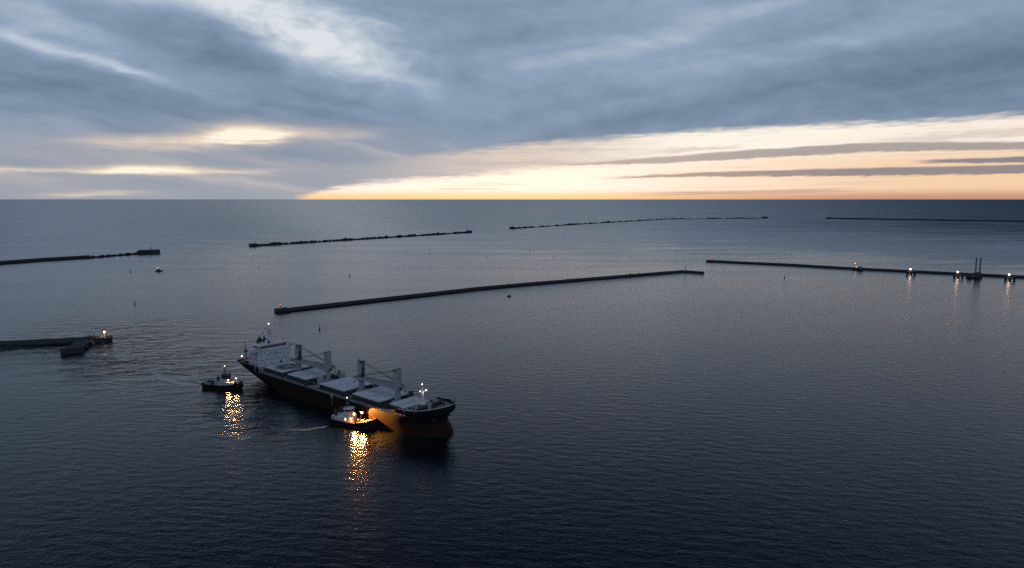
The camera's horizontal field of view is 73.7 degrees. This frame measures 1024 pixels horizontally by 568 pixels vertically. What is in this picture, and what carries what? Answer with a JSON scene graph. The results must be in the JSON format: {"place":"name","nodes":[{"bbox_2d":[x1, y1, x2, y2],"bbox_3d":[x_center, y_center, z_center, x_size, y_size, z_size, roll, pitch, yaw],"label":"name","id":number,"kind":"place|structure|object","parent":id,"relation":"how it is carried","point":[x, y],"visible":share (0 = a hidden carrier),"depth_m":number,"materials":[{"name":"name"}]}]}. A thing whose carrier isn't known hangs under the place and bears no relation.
{"place":"outdoors","nodes":[
{"label":"outdoors","id":0,"kind":"place"},
{"bbox_2d":[406,390,413,397],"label":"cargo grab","id":1,"kind":"object","parent":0,"point":[410,394],"visible":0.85,"depth_m":378.52,"materials":[{"name":"black metal"}]},
{"bbox_2d":[0,199,1023,567],"bbox_3d":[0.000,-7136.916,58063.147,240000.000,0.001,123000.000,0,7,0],"label":"water","id":2,"kind":"structure","parent":0,"point":[726,415],"depth_m":441.88,"materials":[{"name":"blue liquid"}]},
{"bbox_2d":[0,255,91,263],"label":"breakwater","id":3,"kind":"object","parent":2,"relation":"in","point":[44,259],"visible":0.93,"depth_m":1327.17,"materials":[{"name":"concrete"}]},
{"bbox_2d":[0,335,112,350],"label":"breakwater","id":4,"kind":"object","parent":2,"relation":"in","point":[14,345],"visible":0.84,"depth_m":564.03,"materials":[{"name":"concrete"}]},
{"bbox_2d":[60,340,94,354],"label":"landing stage","id":5,"kind":"object","parent":2,"relation":"in","point":[80,346],"visible":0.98,"depth_m":537.33,"materials":[{"name":"concrete"}]},
{"bbox_2d":[92,249,159,257],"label":"breakwater","id":6,"kind":"object","parent":2,"relation":"in","point":[145,252],"visible":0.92,"depth_m":1479.88,"materials":[{"name":"stone"}]},
{"bbox_2d":[157,374,196,385],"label":"wake foam","id":7,"kind":"object","parent":2,"relation":"on","point":[173,381],"visible":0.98,"depth_m":451.43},
{"bbox_2d":[201,366,243,389],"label":"tugboat","id":8,"kind":"object","parent":2,"relation":"on","point":[225,382],"visible":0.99,"depth_m":433.80,"materials":[{"name":"paint"}]},
{"bbox_2d":[237,323,455,437],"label":"cargo ship","id":9,"kind":"object","parent":2,"relation":"on","point":[274,365],"visible":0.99,"depth_m":390.43,"materials":[{"name":"paint"}]},
{"bbox_2d":[328,400,376,428],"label":"tugboat","id":10,"kind":"object","parent":2,"relation":"on","point":[348,417],"visible":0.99,"depth_m":364.06,"materials":[{"name":"paint"}]},
{"bbox_2d":[249,230,471,246],"bbox_3d":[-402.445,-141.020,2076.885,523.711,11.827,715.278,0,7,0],"label":"breakwater","id":11,"kind":"object","parent":2,"relation":"in","point":[315,241],"visible":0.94,"depth_m":1972.16,"materials":[{"name":"stone"}]},
{"bbox_2d":[274,270,703,312],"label":"breakwater","id":12,"kind":"object","parent":2,"relation":"in","point":[286,309],"visible":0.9,"depth_m":884.75,"materials":[{"name":"concrete"}]},
{"bbox_2d":[509,217,767,228],"bbox_3d":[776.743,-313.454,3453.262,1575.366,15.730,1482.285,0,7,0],"label":"breakwater","id":13,"kind":"object","parent":2,"relation":"in","point":[627,221],"visible":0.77,"depth_m":3519.08,"materials":[{"name":"stone"}]},
{"bbox_2d":[706,260,1023,277],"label":"breakwater","id":14,"kind":"object","parent":2,"relation":"in","point":[891,270],"visible":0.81,"depth_m":1157.53,"materials":[{"name":"concrete"}]},
{"bbox_2d":[906,268,915,274],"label":"mooring dolphin","id":15,"kind":"object","parent":2,"relation":"in","point":[910,272],"visible":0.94,"depth_m":1085.48,"materials":[{"name":"concrete"}]},
{"bbox_2d":[826,217,1023,221],"bbox_3d":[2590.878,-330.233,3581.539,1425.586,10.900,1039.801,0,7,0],"label":"breakwater","id":16,"kind":"object","parent":2,"relation":"in","point":[929,219],"visible":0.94,"depth_m":3766.10,"materials":[{"name":"concrete"}]},
{"bbox_2d":[953,271,963,277],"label":"mooring dolphin","id":17,"kind":"object","parent":2,"relation":"in","point":[961,275],"visible":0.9,"depth_m":1043.32,"materials":[{"name":"concrete"}]},
{"bbox_2d":[965,258,981,278],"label":"spud barge","id":18,"kind":"object","parent":2,"relation":"on","point":[977,275],"visible":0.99,"depth_m":1033.16,"materials":[{"name":"paint"}]},
{"bbox_2d":[1004,274,1015,280],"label":"mooring dolphin","id":19,"kind":"object","parent":2,"relation":"in","point":[1006,277],"visible":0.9,"depth_m":1004.92,"materials":[{"name":"concrete"}]},
{"bbox_2d":[0,0,1023,198],"label":"sky","id":20,"kind":"structure","parent":0,"point":[100,99],"materials":[{"name":"grey"}]}
]}

